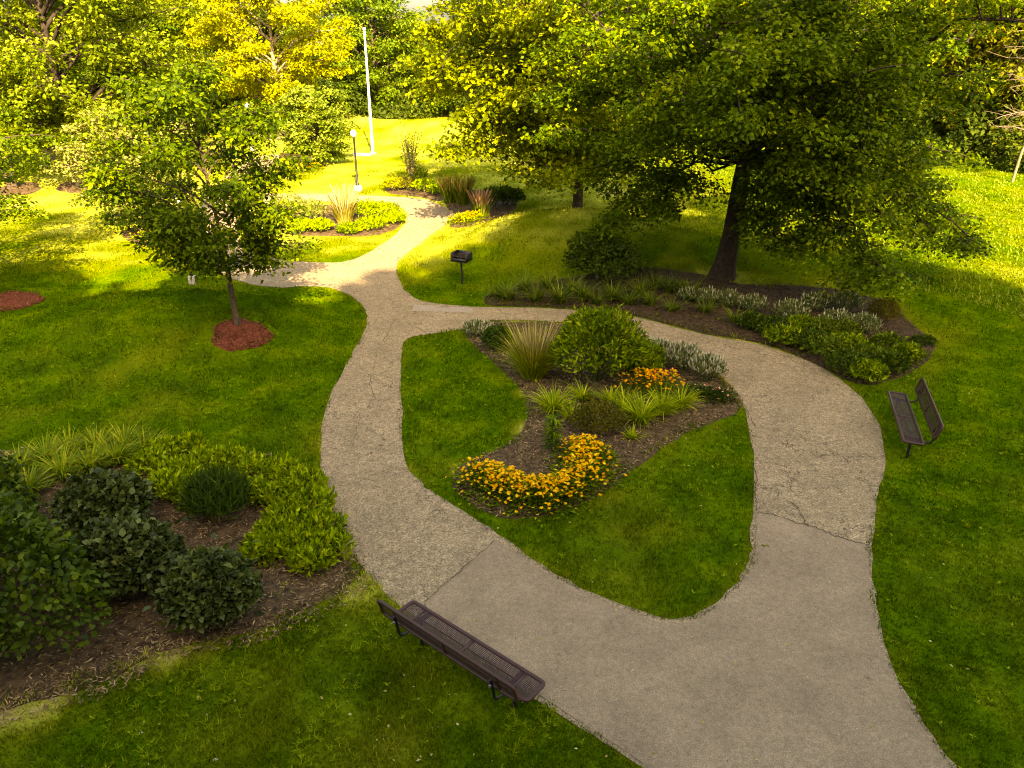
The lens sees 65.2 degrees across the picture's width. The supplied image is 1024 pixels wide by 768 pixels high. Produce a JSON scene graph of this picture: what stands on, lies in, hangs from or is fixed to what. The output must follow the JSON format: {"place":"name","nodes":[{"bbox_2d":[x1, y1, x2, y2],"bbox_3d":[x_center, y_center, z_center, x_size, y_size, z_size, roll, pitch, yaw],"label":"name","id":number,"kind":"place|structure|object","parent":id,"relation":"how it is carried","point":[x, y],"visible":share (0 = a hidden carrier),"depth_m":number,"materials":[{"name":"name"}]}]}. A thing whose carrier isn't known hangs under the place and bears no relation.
{"place":"outdoors","nodes":[
{"label":"outdoors","id":0,"kind":"place"},
{"bbox_2d":[1,0,748,22],"label":"sky","id":1,"kind":"structure","parent":0,"point":[414,4],"materials":[{"name":"white"}]},
{"bbox_2d":[0,23,1023,767],"bbox_3d":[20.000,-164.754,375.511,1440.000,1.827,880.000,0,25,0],"label":"ground","id":2,"kind":"structure","parent":0,"point":[386,147],"depth_m":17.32,"materials":[{"name":"plant"}]},
{"bbox_2d":[0,182,40,195],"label":"mulch ring","id":3,"kind":"object","parent":2,"relation":"on","point":[25,191],"visible":0.8,"depth_m":39.83,"materials":[{"name":"red wood"}]},
{"bbox_2d":[0,70,67,188],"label":"twin trunk tree","id":4,"kind":"object","parent":3,"relation":"on","point":[40,144],"visible":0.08,"depth_m":39.13,"materials":[{"name":"green plant"}]},
{"bbox_2d":[0,291,45,311],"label":"mulch ring","id":5,"kind":"object","parent":2,"relation":"on","point":[13,301],"visible":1,"depth_m":24.77,"materials":[{"name":"wood"}]},
{"bbox_2d":[0,98,78,258],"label":"young tree","id":6,"kind":"object","parent":2,"relation":"on","point":[13,156],"visible":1,"depth_m":24.96,"materials":[{"name":"green plant"}]},
{"bbox_2d":[34,0,187,107],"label":"locust tree","id":7,"kind":"object","parent":2,"relation":"on","point":[156,25],"visible":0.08,"depth_m":58.83,"materials":[{"name":"green plant"}]},
{"bbox_2d":[0,0,230,187],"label":"oak tree","id":8,"kind":"object","parent":2,"relation":"on","point":[106,36],"visible":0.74,"depth_m":36.69,"materials":[{"name":"green plant"}]},
{"bbox_2d":[122,223,151,245],"bbox_3d":[-14.647,-6.038,32.191,1.848,0.108,4.011,-13,28,-26],"label":"planting bed","id":9,"kind":"object","parent":2,"relation":"on","point":[125,234],"visible":0.11,"depth_m":32.16,"materials":[{"name":"brown soil"}]},
{"bbox_2d":[37,101,202,230],"bbox_3d":[-15.148,-8.539,31.749,5.923,5.074,5.777,0,25,0],"label":"pale leaved tree","id":10,"kind":"object","parent":9,"relation":"on","point":[83,128],"visible":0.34,"depth_m":30.33,"materials":[{"name":"green plant"}]},
{"bbox_2d":[0,290,274,349],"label":"red bark chips","id":11,"kind":"object","parent":2,"relation":"on","point":[213,338],"visible":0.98,"depth_m":21.21,"materials":[{"name":"wood"}]},
{"bbox_2d":[0,440,353,711],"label":"planting bed","id":12,"kind":"object","parent":2,"relation":"on","point":[9,680],"visible":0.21,"depth_m":11.63,"materials":[{"name":"brown soil"}]},
{"bbox_2d":[0,451,44,513],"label":"leafy shrub","id":13,"kind":"object","parent":12,"relation":"on","point":[14,481],"visible":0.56,"depth_m":13.09,"materials":[{"name":"green plant"}]},
{"bbox_2d":[21,458,61,499],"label":"daylily","id":14,"kind":"object","parent":12,"relation":"on","point":[32,481],"visible":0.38,"depth_m":14.19,"materials":[{"name":"plant"}]},
{"bbox_2d":[13,423,85,470],"bbox_3d":[-8.888,1.291,15.114,1.354,0.629,1.335,0,25,0],"label":"daylily","id":15,"kind":"object","parent":12,"relation":"on","point":[50,445],"visible":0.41,"depth_m":15.27,"materials":[{"name":"plant"}]},
{"bbox_2d":[0,486,112,660],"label":"leafy shrub","id":16,"kind":"object","parent":12,"relation":"on","point":[32,538],"visible":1,"depth_m":10.56,"materials":[{"name":"green plant"}]},
{"bbox_2d":[23,436,92,486],"bbox_3d":[-8.265,1.463,14.527,1.279,0.676,1.290,0,25,0],"label":"daylily","id":17,"kind":"object","parent":12,"relation":"on","point":[61,473],"visible":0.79,"depth_m":14.59,"materials":[{"name":"plant"}]},
{"bbox_2d":[54,435,123,475],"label":"daylily","id":18,"kind":"object","parent":12,"relation":"on","point":[94,465],"visible":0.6,"depth_m":14.85,"materials":[{"name":"plant"}]},
{"bbox_2d":[59,421,119,453],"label":"daylily","id":19,"kind":"object","parent":12,"relation":"on","point":[91,438],"visible":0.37,"depth_m":15.64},
{"bbox_2d":[44,467,157,534],"bbox_3d":[-6.787,1.950,13.300,1.728,1.168,1.586,11,27,22],"label":"round shrub","id":20,"kind":"object","parent":12,"relation":"on","point":[82,494],"visible":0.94,"depth_m":12.93,"materials":[{"name":"green plant"}]},
{"bbox_2d":[84,426,147,466],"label":"daylily","id":21,"kind":"object","parent":12,"relation":"on","point":[120,453],"visible":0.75,"depth_m":15.18,"materials":[{"name":"plant"}]},
{"bbox_2d":[68,507,188,600],"bbox_3d":[-5.806,2.562,12.158,1.704,1.326,1.733,0,25,0],"label":"round shrub","id":22,"kind":"object","parent":12,"relation":"on","point":[154,542],"visible":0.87,"depth_m":11.71,"materials":[{"name":"green plant"}]},
{"bbox_2d":[122,444,170,477],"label":"lime perennial","id":23,"kind":"object","parent":12,"relation":"on","point":[141,456],"visible":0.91,"depth_m":14.83,"materials":[{"name":"green plant"}]},
{"bbox_2d":[136,433,189,456],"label":"lime perennial","id":24,"kind":"object","parent":12,"relation":"on","point":[167,443],"visible":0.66,"depth_m":15.46,"materials":[{"name":"green plant"}]},
{"bbox_2d":[145,467,188,500],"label":"lime perennial","id":25,"kind":"object","parent":12,"relation":"on","point":[160,485],"visible":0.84,"depth_m":14.16,"materials":[{"name":"green plant"}]},
{"bbox_2d":[146,452,205,483],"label":"lime perennial","id":26,"kind":"object","parent":12,"relation":"on","point":[176,462],"visible":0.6,"depth_m":14.73,"materials":[{"name":"green plant"}]},
{"bbox_2d":[170,429,209,454],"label":"lime perennial","id":27,"kind":"object","parent":12,"relation":"on","point":[193,438],"visible":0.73,"depth_m":15.74,"materials":[{"name":"green plant"}]},
{"bbox_2d":[183,444,229,470],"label":"lime perennial","id":28,"kind":"object","parent":12,"relation":"on","point":[206,453],"visible":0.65,"depth_m":15.20,"materials":[{"name":"green plant"}]},
{"bbox_2d":[142,532,278,633],"bbox_3d":[-4.239,2.894,11.389,1.861,1.346,1.532,0,25,0],"label":"round shrub","id":29,"kind":"object","parent":12,"relation":"on","point":[177,599],"visible":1,"depth_m":11.07,"materials":[{"name":"green plant"}]},
{"bbox_2d":[171,461,257,523],"bbox_3d":[-5.015,1.883,13.724,1.489,1.195,1.382,0,25,0],"label":"needle shrub","id":30,"kind":"object","parent":12,"relation":"on","point":[203,491],"visible":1,"depth_m":13.44,"materials":[{"name":"plant"}]},
{"bbox_2d":[212,440,252,472],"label":"lime perennial","id":31,"kind":"object","parent":12,"relation":"on","point":[226,452],"visible":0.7,"depth_m":15.27,"materials":[{"name":"green plant"}]},
{"bbox_2d":[234,447,275,477],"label":"lime perennial","id":32,"kind":"object","parent":12,"relation":"on","point":[254,459],"visible":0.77,"depth_m":15.03,"materials":[{"name":"green plant"}]},
{"bbox_2d":[235,530,286,564],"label":"lime perennial","id":33,"kind":"object","parent":12,"relation":"on","point":[264,546],"visible":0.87,"depth_m":12.71,"materials":[{"name":"green plant"}]},
{"bbox_2d":[246,513,294,546],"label":"lime perennial","id":34,"kind":"object","parent":12,"relation":"on","point":[267,524],"visible":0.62,"depth_m":13.15,"materials":[{"name":"green plant"}]},
{"bbox_2d":[254,474,307,506],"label":"lime perennial","id":35,"kind":"object","parent":12,"relation":"on","point":[274,485],"visible":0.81,"depth_m":14.19,"materials":[{"name":"green plant"}]},
{"bbox_2d":[258,450,303,482],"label":"lime perennial","id":36,"kind":"object","parent":12,"relation":"on","point":[281,466],"visible":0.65,"depth_m":14.89,"materials":[{"name":"green plant"}]},
{"bbox_2d":[255,499,318,531],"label":"lime perennial","id":37,"kind":"object","parent":12,"relation":"on","point":[275,509],"visible":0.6,"depth_m":13.59,"materials":[{"name":"green plant"}]},
{"bbox_2d":[272,520,324,560],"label":"lime perennial","id":38,"kind":"object","parent":12,"relation":"on","point":[294,533],"visible":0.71,"depth_m":12.89,"materials":[{"name":"green plant"}]},
{"bbox_2d":[276,463,329,492],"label":"lime perennial","id":39,"kind":"object","parent":12,"relation":"on","point":[307,472],"visible":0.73,"depth_m":14.62,"materials":[{"name":"green plant"}]},
{"bbox_2d":[282,536,340,577],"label":"lime perennial","id":40,"kind":"object","parent":12,"relation":"on","point":[307,555],"visible":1,"depth_m":12.47,"materials":[{"name":"green plant"}]},
{"bbox_2d":[287,480,337,517],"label":"lime perennial","id":41,"kind":"object","parent":12,"relation":"on","point":[319,493],"visible":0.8,"depth_m":14.03,"materials":[{"name":"green plant"}]},
{"bbox_2d":[294,503,352,539],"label":"lime perennial","id":42,"kind":"object","parent":12,"relation":"on","point":[323,515],"visible":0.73,"depth_m":13.40,"materials":[{"name":"green plant"}]},
{"bbox_2d":[305,526,359,560],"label":"lime perennial","id":43,"kind":"object","parent":12,"relation":"on","point":[331,536],"visible":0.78,"depth_m":12.85,"materials":[{"name":"green plant"}]},
{"bbox_2d":[123,0,255,119],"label":"sunlit tree","id":44,"kind":"object","parent":2,"relation":"on","point":[182,25],"visible":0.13,"depth_m":60.59,"materials":[{"name":"green plant"}]},
{"bbox_2d":[174,0,286,101],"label":"forest tree","id":45,"kind":"object","parent":2,"relation":"on","point":[262,18],"visible":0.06,"depth_m":76.29,"materials":[{"name":"green plant"}]},
{"bbox_2d":[211,319,273,350],"bbox_3d":[-7.108,-1.300,21.042,1.522,0.366,1.554,0,25,0],"label":"mulch ring","id":46,"kind":"object","parent":2,"relation":"on","point":[252,327],"visible":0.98,"depth_m":20.98,"materials":[{"name":"wood"}]},
{"bbox_2d":[71,55,326,325],"bbox_3d":[-7.785,-4.628,20.093,5.705,6.783,6.231,-10,27,-21],"label":"young tree","id":47,"kind":"object","parent":46,"relation":"on","point":[169,227],"visible":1,"depth_m":19.20,"materials":[{"name":"green plant"}]},
{"bbox_2d":[177,0,356,135],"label":"ash tree","id":48,"kind":"object","parent":2,"relation":"on","point":[299,49],"visible":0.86,"depth_m":54.66,"materials":[{"name":"yellow plant"}]},
{"bbox_2d":[271,84,364,164],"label":"dogwood tree","id":49,"kind":"object","parent":2,"relation":"on","point":[331,132],"visible":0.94,"depth_m":45.53,"materials":[{"name":"green plant"}]},
{"bbox_2d":[274,204,402,235],"bbox_3d":[-7.740,-7.152,34.611,6.090,0.060,5.908,0,25,0],"label":"planting bed","id":50,"kind":"object","parent":2,"relation":"on","point":[331,231],"visible":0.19,"depth_m":32.81,"materials":[{"name":"brown soil"}]},
{"bbox_2d":[325,181,360,223],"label":"feather grass","id":51,"kind":"object","parent":50,"relation":"on","point":[343,208],"depth_m":33.34,"materials":[{"name":"plant"}]},
{"bbox_2d":[305,0,392,103],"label":"forest tree","id":52,"kind":"object","parent":2,"relation":"on","point":[359,48],"visible":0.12,"depth_m":74.17,"materials":[{"name":"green plant"}]},
{"bbox_2d":[316,0,433,112],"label":"locust tree","id":53,"kind":"object","parent":2,"relation":"on","point":[384,10],"visible":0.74,"depth_m":68.91,"materials":[{"name":"green plant"}]},
{"bbox_2d":[385,183,442,200],"bbox_3d":[-4.838,-9.914,40.627,3.342,0.075,5.769,0,25,0],"label":"planting bed","id":54,"kind":"object","parent":2,"relation":"on","point":[421,193],"visible":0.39,"depth_m":39.62,"materials":[{"name":"brown soil"}]},
{"bbox_2d":[391,118,422,177],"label":"sapling","id":55,"kind":"object","parent":54,"relation":"on","point":[409,158],"visible":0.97,"depth_m":41.32,"materials":[{"name":"green plant"}]},
{"bbox_2d":[399,24,476,115],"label":"locust tree","id":56,"kind":"object","parent":2,"relation":"on","point":[444,102],"visible":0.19,"depth_m":68.25,"materials":[{"name":"green plant"}]},
{"bbox_2d":[377,599,545,707],"bbox_3d":[-0.702,3.538,10.437,2.432,0.949,0.691,20,31,36],"label":"park bench","id":57,"kind":"object","parent":2,"relation":"on","point":[492,679],"visible":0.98,"depth_m":10.29,"materials":[{"name":"brown metal"}]},
{"bbox_2d":[0,266,936,725],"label":"bark chips","id":58,"kind":"object","parent":2,"relation":"on","point":[272,572],"visible":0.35,"depth_m":14.15,"materials":[{"name":"wood"}]},
{"bbox_2d":[428,0,519,116],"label":"forest tree","id":59,"kind":"object","parent":2,"relation":"on","point":[460,72],"visible":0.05,"depth_m":65.78,"materials":[{"name":"green plant"}]},
{"bbox_2d":[445,190,516,227],"bbox_3d":[-1.437,-8.194,36.851,3.399,0.089,8.076,0,25,0],"label":"planting bed","id":60,"kind":"object","parent":2,"relation":"on","point":[499,209],"visible":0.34,"depth_m":36.14,"materials":[{"name":"brown soil"}]},
{"bbox_2d":[435,173,463,202],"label":"feather grass","id":61,"kind":"object","parent":60,"relation":"on","point":[447,194],"depth_m":37.27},
{"bbox_2d":[448,174,476,204],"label":"feather grass","id":62,"kind":"object","parent":60,"relation":"on","point":[461,197],"depth_m":36.83,"materials":[{"name":"plant"}]},
{"bbox_2d":[442,209,493,227],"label":"perennials","id":63,"kind":"object","parent":60,"relation":"on","point":[468,216],"visible":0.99,"depth_m":33.86,"materials":[{"name":"yellow plant"}]},
{"bbox_2d":[466,186,494,216],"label":"feather grass","id":64,"kind":"object","parent":60,"relation":"on","point":[481,199],"depth_m":34.58,"materials":[{"name":"plant"}]},
{"bbox_2d":[1,283,1021,767],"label":"weeds","id":65,"kind":"object","parent":2,"relation":"on","point":[459,503],"visible":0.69,"depth_m":11.38,"materials":[{"name":"green plant"}]},
{"bbox_2d":[6,59,1023,171],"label":"thicket","id":66,"kind":"object","parent":2,"relation":"on","point":[1010,154],"visible":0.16,"depth_m":48.82,"materials":[{"name":"green plant"}]},
{"bbox_2d":[390,0,734,207],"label":"maple tree","id":67,"kind":"object","parent":2,"relation":"on","point":[503,108],"visible":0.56,"depth_m":29.81,"materials":[{"name":"green plant"}]},
{"bbox_2d":[453,322,741,518],"bbox_3d":[1.981,0.208,18.465,6.524,0.180,9.926,0,25,0],"label":"planting bed","id":68,"kind":"object","parent":2,"relation":"on","point":[512,460],"visible":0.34,"depth_m":16.96,"materials":[{"name":"brown soil"}]},
{"bbox_2d":[479,323,513,349],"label":"dark shrub","id":69,"kind":"object","parent":68,"relation":"on","point":[488,335],"visible":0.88,"depth_m":20.48,"materials":[{"name":"plant"}]},
{"bbox_2d":[428,433,628,527],"bbox_3d":[0.619,1.619,14.857,3.885,0.666,2.882,-13,28,-25],"label":"yellow flower patch","id":70,"kind":"object","parent":68,"relation":"on","point":[586,455],"visible":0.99,"depth_m":14.51,"materials":[{"name":"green plant"}]},
{"bbox_2d":[491,313,572,380],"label":"feather grass","id":71,"kind":"object","parent":68,"relation":"on","point":[531,361],"depth_m":18.76,"materials":[{"name":"plant"}]},
{"bbox_2d":[520,379,581,424],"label":"daylily","id":72,"kind":"object","parent":68,"relation":"on","point":[550,404],"visible":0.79,"depth_m":17.33,"materials":[{"name":"plant"}]},
{"bbox_2d":[542,410,565,449],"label":"lily stalk","id":73,"kind":"object","parent":68,"relation":"on","point":[553,434],"visible":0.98,"depth_m":15.67,"materials":[{"name":"green plant"}]},
{"bbox_2d":[567,395,632,435],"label":"bronze shrub","id":74,"kind":"object","parent":68,"relation":"on","point":[587,408],"visible":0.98,"depth_m":16.27,"materials":[{"name":"green plant"}]},
{"bbox_2d":[546,303,656,380],"bbox_3d":[2.033,-0.944,18.506,2.544,2.109,1.987,0,25,0],"label":"green shrub","id":75,"kind":"object","parent":68,"relation":"on","point":[606,328],"visible":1,"depth_m":18.03,"materials":[{"name":"green plant"}]},
{"bbox_2d":[608,387,678,431],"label":"daylily","id":76,"kind":"object","parent":68,"relation":"on","point":[638,417],"visible":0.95,"depth_m":16.86,"materials":[{"name":"plant"}]},
{"bbox_2d":[610,334,676,372],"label":"green shrub","id":77,"kind":"object","parent":68,"relation":"on","point":[659,358],"visible":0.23,"depth_m":18.95,"materials":[{"name":"green plant"}]},
{"bbox_2d":[613,366,703,400],"bbox_3d":[3.248,-0.026,18.248,1.753,0.720,1.604,21,32,37],"label":"orange flower patch","id":78,"kind":"object","parent":68,"relation":"on","point":[647,377],"visible":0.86,"depth_m":18.18,"materials":[{"name":"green plant"}]},
{"bbox_2d":[637,382,693,420],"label":"daylily","id":79,"kind":"object","parent":68,"relation":"on","point":[666,405],"visible":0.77,"depth_m":17.34,"materials":[{"name":"plant"}]},
{"bbox_2d":[664,341,704,370],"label":"silver shrub","id":80,"kind":"object","parent":68,"relation":"on","point":[685,350],"visible":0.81,"depth_m":19.44,"materials":[{"name":"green plant"}]},
{"bbox_2d":[686,351,728,381],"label":"silver shrub","id":81,"kind":"object","parent":68,"relation":"on","point":[699,360],"visible":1,"depth_m":18.91,"materials":[{"name":"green plant"}]},
{"bbox_2d":[680,381,739,409],"bbox_3d":[4.420,0.186,18.287,1.662,0.432,1.074,9,26,19],"label":"pink flower patch","id":82,"kind":"object","parent":68,"relation":"on","point":[718,392],"visible":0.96,"depth_m":18.21,"materials":[{"name":"green plant"}]},
{"bbox_2d":[484,267,934,384],"bbox_3d":[5.984,-2.530,24.266,12.518,0.407,7.188,15,29,29],"label":"planting bed","id":83,"kind":"object","parent":2,"relation":"on","point":[773,295],"visible":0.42,"depth_m":24.11,"materials":[{"name":"brown soil"}]},
{"bbox_2d":[561,230,646,283],"bbox_3d":[2.957,-3.967,25.660,2.778,1.808,2.480,0,25,0],"label":"dark leafy shrub","id":84,"kind":"object","parent":83,"relation":"on","point":[629,258],"visible":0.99,"depth_m":25.44,"materials":[{"name":"green plant"}]},
{"bbox_2d":[751,312,789,335],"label":"green perennial","id":85,"kind":"object","parent":83,"relation":"on","point":[766,322],"visible":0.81,"depth_m":21.88,"materials":[{"name":"green plant"}]},
{"bbox_2d":[763,323,808,345],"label":"green perennial","id":86,"kind":"object","parent":83,"relation":"on","point":[776,332],"visible":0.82,"depth_m":21.13,"materials":[{"name":"green plant"}]},
{"bbox_2d":[771,296,813,317],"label":"white tipped shrub","id":87,"kind":"object","parent":83,"relation":"on","point":[791,303],"visible":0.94,"depth_m":22.73,"materials":[{"name":"plant"}]},
{"bbox_2d":[797,332,856,359],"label":"green perennial","id":88,"kind":"object","parent":83,"relation":"on","point":[830,344],"visible":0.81,"depth_m":20.42,"materials":[{"name":"plant"}]},
{"bbox_2d":[828,290,866,310],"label":"white tipped shrub","id":89,"kind":"object","parent":83,"relation":"on","point":[854,298],"visible":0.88,"depth_m":23.60,"materials":[{"name":"plant"}]},
{"bbox_2d":[823,346,874,373],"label":"green perennial","id":90,"kind":"object","parent":83,"relation":"on","point":[846,354],"visible":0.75,"depth_m":19.58,"materials":[{"name":"green plant"}]},
{"bbox_2d":[847,311,883,333],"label":"white tipped shrub","id":91,"kind":"object","parent":83,"relation":"on","point":[862,317],"visible":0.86,"depth_m":21.88,"materials":[{"name":"plant"}]},
{"bbox_2d":[845,355,890,382],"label":"green perennial","id":92,"kind":"object","parent":83,"relation":"on","point":[877,368],"visible":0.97,"depth_m":19.04,"materials":[{"name":"green plant"}]},
{"bbox_2d":[867,295,901,323],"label":"bronze shrub","id":93,"kind":"object","parent":83,"relation":"on","point":[886,306],"visible":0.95,"depth_m":22.60,"materials":[{"name":"brown plant"}]},
{"bbox_2d":[867,331,906,348],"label":"green perennial","id":94,"kind":"object","parent":83,"relation":"on","point":[883,339],"visible":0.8,"depth_m":20.73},
{"bbox_2d":[871,349,913,372],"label":"green perennial","id":95,"kind":"object","parent":83,"relation":"on","point":[899,361],"visible":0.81,"depth_m":19.47,"materials":[{"name":"green plant"}]},
{"bbox_2d":[891,341,927,361],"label":"green perennial","id":96,"kind":"object","parent":83,"relation":"on","point":[915,350],"visible":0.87,"depth_m":20.09,"materials":[{"name":"green plant"}]},
{"bbox_2d":[483,0,1023,308],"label":"maple tree","id":97,"kind":"object","parent":2,"relation":"on","point":[781,53],"visible":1,"depth_m":20.81,"materials":[{"name":"green plant"}]},
{"bbox_2d":[887,377,943,457],"bbox_3d":[8.276,0.718,16.568,0.691,0.949,2.432,7,26,15],"label":"park bench","id":98,"kind":"object","parent":2,"relation":"on","point":[910,439],"visible":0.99,"depth_m":16.34,"materials":[{"name":"brown metal"}]},
{"bbox_2d":[846,0,1014,139],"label":"sunlit tree","id":99,"kind":"object","parent":2,"relation":"on","point":[954,5],"visible":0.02,"depth_m":49.65,"materials":[{"name":"green plant"}]},
{"bbox_2d":[885,0,1023,139],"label":"olive green tree","id":100,"kind":"object","parent":2,"relation":"on","point":[963,103],"visible":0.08,"depth_m":49.03,"materials":[{"name":"green plant"}]},
{"bbox_2d":[937,0,1023,155],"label":"olive green tree","id":101,"kind":"object","parent":2,"relation":"on","point":[1007,94],"visible":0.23,"depth_m":46.91,"materials":[{"name":"green plant"}]},
{"bbox_2d":[947,5,1023,144],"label":"olive green tree","id":102,"kind":"object","parent":2,"relation":"on","point":[1004,41],"visible":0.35,"depth_m":45.87,"materials":[{"name":"green plant"}]},
{"bbox_2d":[987,30,1023,181],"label":"bare tree","id":103,"kind":"object","parent":2,"relation":"on","point":[1018,160],"visible":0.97,"depth_m":41.72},
{"bbox_2d":[200,155,956,767],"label":"path","id":104,"kind":"structure","parent":0,"point":[820,441],"depth_m":16.61,"materials":[{"name":"concrete"}]},
{"bbox_2d":[424,511,950,767],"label":"pavement","id":105,"kind":"structure","parent":0,"point":[769,701],"depth_m":10.90,"materials":[{"name":"concrete"}]},
{"bbox_2d":[591,143,1023,316],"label":"meadow grass","id":106,"kind":"structure","parent":0,"point":[951,276],"depth_m":32.25,"materials":[{"name":"plant"}]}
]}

